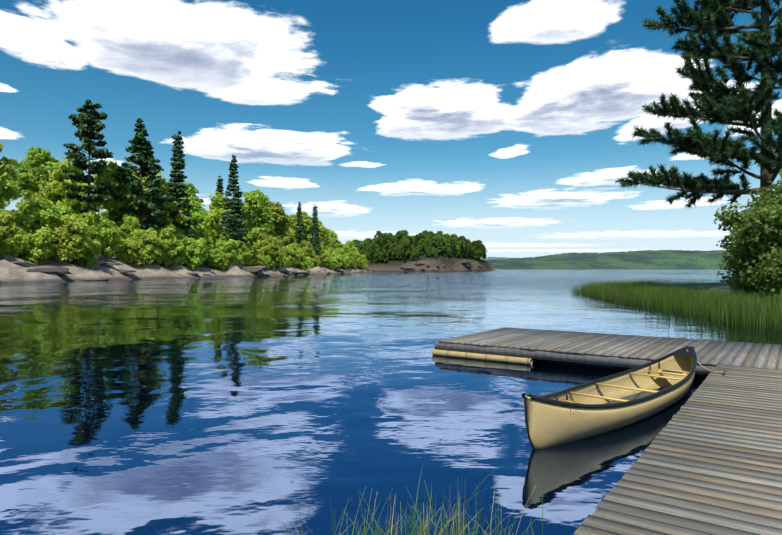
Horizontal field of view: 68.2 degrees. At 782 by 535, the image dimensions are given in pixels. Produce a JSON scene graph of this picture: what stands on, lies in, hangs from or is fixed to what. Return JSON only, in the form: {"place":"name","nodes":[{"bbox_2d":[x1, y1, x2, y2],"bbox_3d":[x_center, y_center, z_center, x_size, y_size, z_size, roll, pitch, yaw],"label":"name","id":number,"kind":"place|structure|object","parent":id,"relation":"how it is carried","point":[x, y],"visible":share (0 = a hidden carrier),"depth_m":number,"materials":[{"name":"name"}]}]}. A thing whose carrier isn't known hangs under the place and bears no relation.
{"place":"outdoors","nodes":[
{"label":"outdoors","id":0,"kind":"place"},
{"bbox_2d":[0,229,371,283],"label":"peninsula ground","id":1,"kind":"structure","parent":0,"point":[11,272],"depth_m":94.68,"materials":[{"name":"stone"}]},
{"bbox_2d":[0,143,19,212],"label":"tree","id":2,"kind":"object","parent":1,"relation":"on","point":[8,172],"visible":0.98,"depth_m":80.24,"materials":[{"name":"green plant"}]},
{"bbox_2d":[0,180,19,222],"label":"tree","id":3,"kind":"object","parent":1,"relation":"on","point":[3,201],"visible":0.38,"depth_m":138.97,"materials":[{"name":"green plant"}]},
{"bbox_2d":[0,210,24,259],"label":"bush","id":4,"kind":"object","parent":1,"relation":"on","point":[8,227],"visible":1,"depth_m":74.58,"materials":[{"name":"green plant"}]},
{"bbox_2d":[8,230,21,249],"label":"bush","id":5,"kind":"object","parent":1,"relation":"on","point":[17,243],"visible":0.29,"depth_m":78.80,"materials":[{"name":"green plant"}]},
{"bbox_2d":[14,214,36,257],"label":"bush","id":6,"kind":"object","parent":1,"relation":"on","point":[19,221],"visible":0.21,"depth_m":82.82,"materials":[{"name":"green plant"}]},
{"bbox_2d":[15,167,44,215],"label":"tree","id":7,"kind":"object","parent":1,"relation":"on","point":[26,199],"visible":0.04,"depth_m":154.52,"materials":[{"name":"green plant"}]},
{"bbox_2d":[9,146,67,214],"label":"tree","id":8,"kind":"object","parent":1,"relation":"on","point":[42,161],"visible":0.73,"depth_m":124.50,"materials":[{"name":"green plant"}]},
{"bbox_2d":[20,226,57,264],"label":"bush","id":9,"kind":"object","parent":1,"relation":"on","point":[37,254],"visible":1,"depth_m":81.36,"materials":[{"name":"green plant"}]},
{"bbox_2d":[20,194,62,247],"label":"deciduous tree","id":10,"kind":"object","parent":1,"relation":"on","point":[42,209],"visible":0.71,"depth_m":84.32,"materials":[{"name":"green plant"}]},
{"bbox_2d":[27,266,72,273],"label":"rock","id":11,"kind":"object","parent":1,"relation":"on","point":[53,270],"visible":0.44,"depth_m":76.76,"materials":[{"name":"stone"}]},
{"bbox_2d":[34,157,92,214],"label":"tree","id":12,"kind":"object","parent":1,"relation":"on","point":[56,192],"visible":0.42,"depth_m":112.39,"materials":[{"name":"green plant"}]},
{"bbox_2d":[50,202,81,252],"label":"deciduous tree","id":13,"kind":"object","parent":1,"relation":"on","point":[64,210],"visible":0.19,"depth_m":87.66,"materials":[{"name":"green plant"}]},
{"bbox_2d":[48,213,91,261],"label":"bush","id":14,"kind":"object","parent":1,"relation":"on","point":[73,224],"visible":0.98,"depth_m":84.95,"materials":[{"name":"green plant"}]},
{"bbox_2d":[68,234,100,267],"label":"bush","id":15,"kind":"object","parent":1,"relation":"on","point":[88,259],"visible":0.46,"depth_m":88.76,"materials":[{"name":"green plant"}]},
{"bbox_2d":[62,99,114,212],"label":"conifer tree","id":16,"kind":"object","parent":1,"relation":"on","point":[87,123],"visible":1,"depth_m":98.53,"materials":[{"name":"green plant"}]},
{"bbox_2d":[80,211,103,240],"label":"deciduous tree","id":17,"kind":"object","parent":1,"relation":"on","point":[89,217],"visible":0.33,"depth_m":92.97,"materials":[{"name":"green plant"}]},
{"bbox_2d":[83,278,109,280],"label":"rock","id":18,"kind":"object","parent":1,"relation":"on","point":[90,279],"visible":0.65,"depth_m":83.71,"materials":[{"name":"stone"}]},
{"bbox_2d":[95,217,122,259],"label":"bush","id":19,"kind":"object","parent":1,"relation":"on","point":[108,232],"visible":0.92,"depth_m":95.72,"materials":[{"name":"green plant"}]},
{"bbox_2d":[77,159,143,235],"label":"tree","id":20,"kind":"object","parent":1,"relation":"on","point":[110,174],"visible":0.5,"depth_m":105.55,"materials":[{"name":"green plant"}]},
{"bbox_2d":[111,227,126,258],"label":"bush","id":21,"kind":"object","parent":1,"relation":"on","point":[121,233],"visible":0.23,"depth_m":101.46,"materials":[{"name":"green plant"}]},
{"bbox_2d":[115,238,137,263],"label":"bush","id":22,"kind":"object","parent":1,"relation":"on","point":[125,253],"visible":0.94,"depth_m":99.48,"materials":[{"name":"green plant"}]},
{"bbox_2d":[120,214,142,249],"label":"deciduous tree","id":23,"kind":"object","parent":1,"relation":"on","point":[129,226],"visible":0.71,"depth_m":102.45,"materials":[{"name":"green plant"}]},
{"bbox_2d":[106,118,175,229],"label":"conifer tree","id":24,"kind":"object","parent":1,"relation":"on","point":[140,149],"visible":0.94,"depth_m":106.78,"materials":[{"name":"green plant"}]},
{"bbox_2d":[130,227,162,265],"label":"bush","id":25,"kind":"object","parent":1,"relation":"on","point":[149,251],"visible":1,"depth_m":101.79,"materials":[{"name":"green plant"}]},
{"bbox_2d":[128,171,178,232],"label":"tree","id":26,"kind":"object","parent":1,"relation":"on","point":[165,189],"visible":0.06,"depth_m":116.48,"materials":[{"name":"green plant"}]},
{"bbox_2d":[147,244,167,263],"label":"bush","id":27,"kind":"object","parent":1,"relation":"on","point":[159,259],"visible":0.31,"depth_m":105.25,"materials":[{"name":"green plant"}]},
{"bbox_2d":[153,225,182,267],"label":"bush","id":28,"kind":"object","parent":1,"relation":"on","point":[167,237],"visible":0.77,"depth_m":107.48,"materials":[{"name":"green plant"}]},
{"bbox_2d":[153,200,189,239],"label":"tree","id":29,"kind":"object","parent":1,"relation":"on","point":[180,218],"visible":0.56,"depth_m":114.86,"materials":[{"name":"green plant"}]},
{"bbox_2d":[164,234,183,261],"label":"bush","id":30,"kind":"object","parent":1,"relation":"on","point":[177,254],"visible":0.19,"depth_m":110.11,"materials":[{"name":"green plant"}]},
{"bbox_2d":[161,131,199,239],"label":"conifer tree","id":31,"kind":"object","parent":1,"relation":"on","point":[176,174],"visible":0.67,"depth_m":116.94,"materials":[{"name":"green plant"}]},
{"bbox_2d":[171,231,196,263],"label":"bush","id":32,"kind":"object","parent":1,"relation":"on","point":[184,239],"visible":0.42,"depth_m":112.94,"materials":[{"name":"green plant"}]},
{"bbox_2d":[182,239,207,270],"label":"bush","id":33,"kind":"object","parent":1,"relation":"on","point":[197,247],"visible":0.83,"depth_m":114.02,"materials":[{"name":"green plant"}]},
{"bbox_2d":[184,198,205,234],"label":"tree","id":34,"kind":"object","parent":1,"relation":"on","point":[197,213],"visible":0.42,"depth_m":146.15,"materials":[{"name":"green plant"}]},
{"bbox_2d":[184,181,205,213],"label":"tree","id":35,"kind":"object","parent":1,"relation":"on","point":[191,189],"visible":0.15,"depth_m":188.37,"materials":[{"name":"green plant"}]},
{"bbox_2d":[183,226,209,239],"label":"tree","id":36,"kind":"object","parent":1,"relation":"on","point":[196,231],"visible":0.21,"depth_m":125.31,"materials":[{"name":"green plant"}]},
{"bbox_2d":[195,237,210,265],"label":"bush","id":37,"kind":"object","parent":1,"relation":"on","point":[204,246],"visible":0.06,"depth_m":119.70,"materials":[{"name":"green plant"}]},
{"bbox_2d":[203,236,215,264],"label":"bush","id":38,"kind":"object","parent":1,"relation":"on","point":[210,246],"visible":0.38,"depth_m":125.88,"materials":[{"name":"green plant"}]},
{"bbox_2d":[208,248,221,269],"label":"bush","id":39,"kind":"object","parent":1,"relation":"on","point":[215,256],"visible":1,"depth_m":123.22,"materials":[{"name":"green plant"}]},
{"bbox_2d":[211,176,223,239],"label":"conifer tree","id":40,"kind":"object","parent":1,"relation":"on","point":[219,185],"visible":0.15,"depth_m":149.05,"materials":[{"name":"green plant"}]},
{"bbox_2d":[208,249,230,270],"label":"bush","id":41,"kind":"object","parent":1,"relation":"on","point":[223,261],"visible":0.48,"depth_m":126.07,"materials":[{"name":"green plant"}]},
{"bbox_2d":[200,191,243,244],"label":"tree","id":42,"kind":"object","parent":1,"relation":"on","point":[217,209],"visible":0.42,"depth_m":143.83,"materials":[{"name":"green plant"}]},
{"bbox_2d":[217,231,231,243],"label":"deciduous tree","id":43,"kind":"object","parent":1,"relation":"on","point":[224,237],"visible":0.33,"depth_m":135.77,"materials":[{"name":"green plant"}]},
{"bbox_2d":[217,239,242,264],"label":"bush","id":44,"kind":"object","parent":1,"relation":"on","point":[230,247],"visible":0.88,"depth_m":129.87,"materials":[{"name":"green plant"}]},
{"bbox_2d":[218,155,249,243],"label":"conifer tree","id":45,"kind":"object","parent":1,"relation":"on","point":[230,221],"visible":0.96,"depth_m":136.86,"materials":[{"name":"green plant"}]},
{"bbox_2d":[233,251,242,265],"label":"bush","id":46,"kind":"object","parent":1,"relation":"on","point":[239,261],"visible":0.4,"depth_m":134.06,"materials":[{"name":"green plant"}]},
{"bbox_2d":[238,241,253,264],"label":"bush","id":47,"kind":"object","parent":1,"relation":"on","point":[246,252],"visible":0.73,"depth_m":137.90,"materials":[{"name":"green plant"}]},
{"bbox_2d":[240,266,267,271],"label":"rock","id":48,"kind":"object","parent":1,"relation":"on","point":[256,269],"visible":0.9,"depth_m":131.38,"materials":[{"name":"stone"}]},
{"bbox_2d":[237,190,274,245],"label":"tree","id":49,"kind":"object","parent":1,"relation":"on","point":[260,203],"visible":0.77,"depth_m":161.41,"materials":[{"name":"green plant"}]},
{"bbox_2d":[250,252,262,266],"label":"bush","id":50,"kind":"object","parent":1,"relation":"on","point":[258,256],"visible":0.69,"depth_m":143.25,"materials":[{"name":"green plant"}]},
{"bbox_2d":[253,232,269,249],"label":"bush","id":51,"kind":"object","parent":1,"relation":"on","point":[261,238],"visible":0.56,"depth_m":158.11,"materials":[{"name":"green plant"}]},
{"bbox_2d":[257,252,267,266],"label":"bush","id":52,"kind":"object","parent":1,"relation":"on","point":[264,261],"visible":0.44,"depth_m":147.40,"materials":[{"name":"green plant"}]},
{"bbox_2d":[255,201,292,241],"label":"tree","id":53,"kind":"object","parent":1,"relation":"on","point":[277,214],"visible":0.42,"depth_m":184.78,"materials":[{"name":"green plant"}]},
{"bbox_2d":[262,235,285,269],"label":"bush","id":54,"kind":"object","parent":1,"relation":"on","point":[274,248],"visible":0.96,"depth_m":154.29,"materials":[{"name":"green plant"}]},
{"bbox_2d":[281,256,289,267],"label":"bush","id":55,"kind":"object","parent":1,"relation":"on","point":[285,262],"visible":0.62,"depth_m":165.30,"materials":[{"name":"green plant"}]},
{"bbox_2d":[283,245,294,265],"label":"bush","id":56,"kind":"object","parent":1,"relation":"on","point":[288,250],"visible":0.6,"depth_m":168.79,"materials":[{"name":"green plant"}]},
{"bbox_2d":[282,228,299,246],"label":"tree","id":57,"kind":"object","parent":1,"relation":"on","point":[293,232],"visible":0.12,"depth_m":194.00,"materials":[{"name":"green plant"}]},
{"bbox_2d":[288,242,301,265],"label":"bush","id":58,"kind":"object","parent":1,"relation":"on","point":[297,255],"visible":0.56,"depth_m":171.03,"materials":[{"name":"green plant"}]},
{"bbox_2d":[288,214,303,239],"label":"tree","id":59,"kind":"object","parent":1,"relation":"on","point":[292,219],"visible":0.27,"depth_m":223.13,"materials":[{"name":"green plant"}]},
{"bbox_2d":[292,202,304,247],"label":"conifer tree","id":60,"kind":"object","parent":1,"relation":"on","point":[299,221],"visible":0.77,"depth_m":199.32,"materials":[{"name":"green plant"}]},
{"bbox_2d":[289,215,313,244],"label":"tree","id":61,"kind":"object","parent":1,"relation":"on","point":[307,224],"visible":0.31,"depth_m":223.38,"materials":[{"name":"green plant"}]},
{"bbox_2d":[296,249,308,269],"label":"bush","id":62,"kind":"object","parent":1,"relation":"on","point":[303,258],"visible":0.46,"depth_m":178.75,"materials":[{"name":"green plant"}]},
{"bbox_2d":[301,240,314,260],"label":"bush","id":63,"kind":"object","parent":1,"relation":"on","point":[307,247],"visible":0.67,"depth_m":191.86,"materials":[{"name":"green plant"}]},
{"bbox_2d":[305,256,315,268],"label":"bush","id":64,"kind":"object","parent":1,"relation":"on","point":[310,264],"visible":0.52,"depth_m":188.00,"materials":[{"name":"green plant"}]},
{"bbox_2d":[308,204,323,259],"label":"conifer tree","id":65,"kind":"object","parent":1,"relation":"on","point":[315,233],"visible":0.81,"depth_m":203.84,"materials":[{"name":"green plant"}]},
{"bbox_2d":[312,255,319,266],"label":"bush","id":66,"kind":"object","parent":1,"relation":"on","point":[316,262],"visible":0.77,"depth_m":197.60,"materials":[{"name":"green plant"}]},
{"bbox_2d":[316,246,328,266],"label":"bush","id":67,"kind":"object","parent":1,"relation":"on","point":[323,253],"visible":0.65,"depth_m":204.13,"materials":[{"name":"green plant"}]},
{"bbox_2d":[318,223,331,247],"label":"tree","id":68,"kind":"object","parent":1,"relation":"on","point":[323,234],"visible":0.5,"depth_m":262.55,"materials":[{"name":"green plant"}]},
{"bbox_2d":[323,251,332,268],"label":"bush","id":69,"kind":"object","parent":1,"relation":"on","point":[328,263],"visible":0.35,"depth_m":211.43,"materials":[{"name":"green plant"}]},
{"bbox_2d":[325,228,340,249],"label":"tree","id":70,"kind":"object","parent":1,"relation":"on","point":[332,233],"visible":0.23,"depth_m":267.46,"materials":[{"name":"green plant"}]},
{"bbox_2d":[329,256,337,269],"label":"bush","id":71,"kind":"object","parent":1,"relation":"on","point":[333,265],"visible":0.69,"depth_m":219.87,"materials":[{"name":"green plant"}]},
{"bbox_2d":[327,238,343,251],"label":"tree","id":72,"kind":"object","parent":1,"relation":"on","point":[336,242],"visible":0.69,"depth_m":254.40,"materials":[{"name":"green plant"}]},
{"bbox_2d":[335,253,342,267],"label":"bush","id":73,"kind":"object","parent":1,"relation":"on","point":[339,257],"visible":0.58,"depth_m":228.45,"materials":[{"name":"green plant"}]},
{"bbox_2d":[337,248,347,266],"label":"bush","id":74,"kind":"object","parent":1,"relation":"on","point":[341,250],"visible":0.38,"depth_m":241.97,"materials":[{"name":"green plant"}]},
{"bbox_2d":[344,240,357,254],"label":"tree","id":75,"kind":"object","parent":1,"relation":"on","point":[350,244],"visible":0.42,"depth_m":282.73,"materials":[{"name":"green plant"}]},
{"bbox_2d":[347,252,354,266],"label":"bush","id":76,"kind":"object","parent":1,"relation":"on","point":[351,258],"visible":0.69,"depth_m":254.71,"materials":[{"name":"green plant"}]},
{"bbox_2d":[353,252,361,266],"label":"bush","id":77,"kind":"object","parent":1,"relation":"on","point":[357,260],"visible":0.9,"depth_m":269.83,"materials":[{"name":"green plant"}]},
{"bbox_2d":[0,269,781,534],"bbox_3d":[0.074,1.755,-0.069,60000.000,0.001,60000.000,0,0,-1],"label":"lake water","id":78,"kind":"structure","parent":0,"point":[215,406],"depth_m":7.52,"materials":[{"name":"blue liquid"}]},
{"bbox_2d":[261,466,542,534],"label":"grass","id":79,"kind":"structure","parent":78,"relation":"on","point":[420,531],"depth_m":3.48,"materials":[{"name":"green plant"}]},
{"bbox_2d":[432,327,781,377],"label":"dock","id":80,"kind":"object","parent":78,"relation":"on","point":[530,346],"visible":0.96,"depth_m":10.81,"materials":[{"name":"grey wood"}]},
{"bbox_2d":[522,346,696,448],"bbox_3d":[2.964,1.534,7.242,0.905,0.643,4.871,0,0,44],"label":"canoe","id":81,"kind":"object","parent":78,"relation":"on","point":[579,412],"visible":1,"depth_m":6.59,"materials":[{"name":"beige"}]},
{"bbox_2d":[571,278,781,337],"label":"reed bed","id":82,"kind":"object","parent":78,"relation":"on","point":[751,311],"visible":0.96,"depth_m":22.95,"materials":[{"name":"green plant"}]},
{"bbox_2d":[572,365,781,534],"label":"dock","id":83,"kind":"object","parent":78,"relation":"on","point":[709,461],"visible":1,"depth_m":4.15,"materials":[{"name":"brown wood"}]},
{"bbox_2d":[0,0,781,257],"label":"sky","id":84,"kind":"structure","parent":0,"point":[506,125],"materials":[{"name":"blue"}]},
{"bbox_2d":[367,251,495,270],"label":"headland","id":85,"kind":"object","parent":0,"point":[449,263],"depth_m":461.52,"materials":[{"name":"stone"}]},
{"bbox_2d":[366,245,375,258],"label":"tree","id":86,"kind":"object","parent":85,"relation":"on","point":[372,252],"visible":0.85,"depth_m":457.57,"materials":[{"name":"green plant"}]},
{"bbox_2d":[372,248,381,262],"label":"tree","id":87,"kind":"object","parent":85,"relation":"on","point":[377,255],"visible":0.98,"depth_m":456.52,"materials":[{"name":"green plant"}]},
{"bbox_2d":[373,230,384,245],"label":"tree","id":88,"kind":"object","parent":85,"relation":"on","point":[379,234],"visible":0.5,"depth_m":475.20,"materials":[{"name":"green plant"}]},
{"bbox_2d":[373,237,385,251],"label":"tree","id":89,"kind":"object","parent":85,"relation":"on","point":[377,245],"visible":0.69,"depth_m":461.92,"materials":[{"name":"green plant"}]},
{"bbox_2d":[380,249,387,261],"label":"tree","id":90,"kind":"object","parent":85,"relation":"on","point":[383,254],"visible":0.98,"depth_m":455.29,"materials":[{"name":"green plant"}]},
{"bbox_2d":[387,243,396,260],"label":"tree","id":91,"kind":"object","parent":85,"relation":"on","point":[392,247],"visible":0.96,"depth_m":457.93,"materials":[{"name":"green plant"}]},
{"bbox_2d":[394,247,402,258],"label":"tree","id":92,"kind":"object","parent":85,"relation":"on","point":[398,253],"visible":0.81,"depth_m":458.06,"materials":[{"name":"green plant"}]},
{"bbox_2d":[396,231,404,240],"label":"tree","id":93,"kind":"object","parent":85,"relation":"on","point":[402,233],"visible":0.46,"depth_m":476.85,"materials":[{"name":"green plant"}]},
{"bbox_2d":[400,239,412,257],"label":"tree","id":94,"kind":"object","parent":85,"relation":"on","point":[407,243],"visible":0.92,"depth_m":459.60,"materials":[{"name":"green plant"}]},
{"bbox_2d":[411,248,418,259],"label":"tree","id":95,"kind":"object","parent":85,"relation":"on","point":[416,256],"visible":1,"depth_m":458.18,"materials":[{"name":"green plant"}]},
{"bbox_2d":[416,241,424,254],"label":"tree","id":96,"kind":"object","parent":85,"relation":"on","point":[421,246],"visible":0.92,"depth_m":467.05,"materials":[{"name":"green plant"}]},
{"bbox_2d":[423,238,432,251],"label":"tree","id":97,"kind":"object","parent":85,"relation":"on","point":[427,243],"visible":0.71,"depth_m":469.19,"materials":[{"name":"green plant"}]},
{"bbox_2d":[429,247,438,257],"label":"tree","id":98,"kind":"object","parent":85,"relation":"on","point":[434,252],"visible":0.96,"depth_m":463.33,"materials":[{"name":"green plant"}]},
{"bbox_2d":[429,236,439,251],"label":"tree","id":99,"kind":"object","parent":85,"relation":"on","point":[433,240],"visible":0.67,"depth_m":468.08,"materials":[{"name":"green plant"}]},
{"bbox_2d":[434,236,445,255],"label":"tree","id":100,"kind":"object","parent":85,"relation":"on","point":[442,239],"visible":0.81,"depth_m":467.64,"materials":[{"name":"green plant"}]},
{"bbox_2d":[443,243,451,257],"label":"tree","id":101,"kind":"object","parent":85,"relation":"on","point":[448,250],"visible":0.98,"depth_m":467.60,"materials":[{"name":"green plant"}]},
{"bbox_2d":[473,250,482,260],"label":"tree","id":102,"kind":"object","parent":85,"relation":"on","point":[478,254],"visible":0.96,"depth_m":495.57,"materials":[{"name":"green plant"}]},
{"bbox_2d":[474,240,485,260],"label":"tree","id":103,"kind":"object","parent":85,"relation":"on","point":[477,243],"visible":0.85,"depth_m":499.97,"materials":[{"name":"green plant"}]},
{"bbox_2d":[480,257,517,259],"bbox_3d":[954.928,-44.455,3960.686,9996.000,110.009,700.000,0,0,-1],"label":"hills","id":104,"kind":"structure","parent":0,"point":[487,258],"depth_m":4087.35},
{"bbox_2d":[485,250,734,268],"bbox_3d":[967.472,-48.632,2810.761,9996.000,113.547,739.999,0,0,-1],"label":"hills","id":105,"kind":"structure","parent":0,"point":[669,259],"depth_m":2813.01,"materials":[{"name":"green plant"}]},
{"bbox_2d":[656,283,761,301],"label":"shore ground","id":106,"kind":"structure","parent":0,"point":[711,286],"depth_m":35.83,"materials":[{"name":"soil"}]},
{"bbox_2d":[615,0,781,208],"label":"white pine","id":107,"kind":"object","parent":106,"relation":"on","point":[717,100],"visible":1,"depth_m":30.49,"materials":[{"name":"green plant"}]},
{"bbox_2d":[714,179,781,301],"bbox_3d":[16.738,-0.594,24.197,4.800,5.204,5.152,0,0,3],"label":"bush","id":108,"kind":"object","parent":106,"relation":"on","point":[762,237],"visible":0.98,"depth_m":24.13,"materials":[{"name":"green plant"}]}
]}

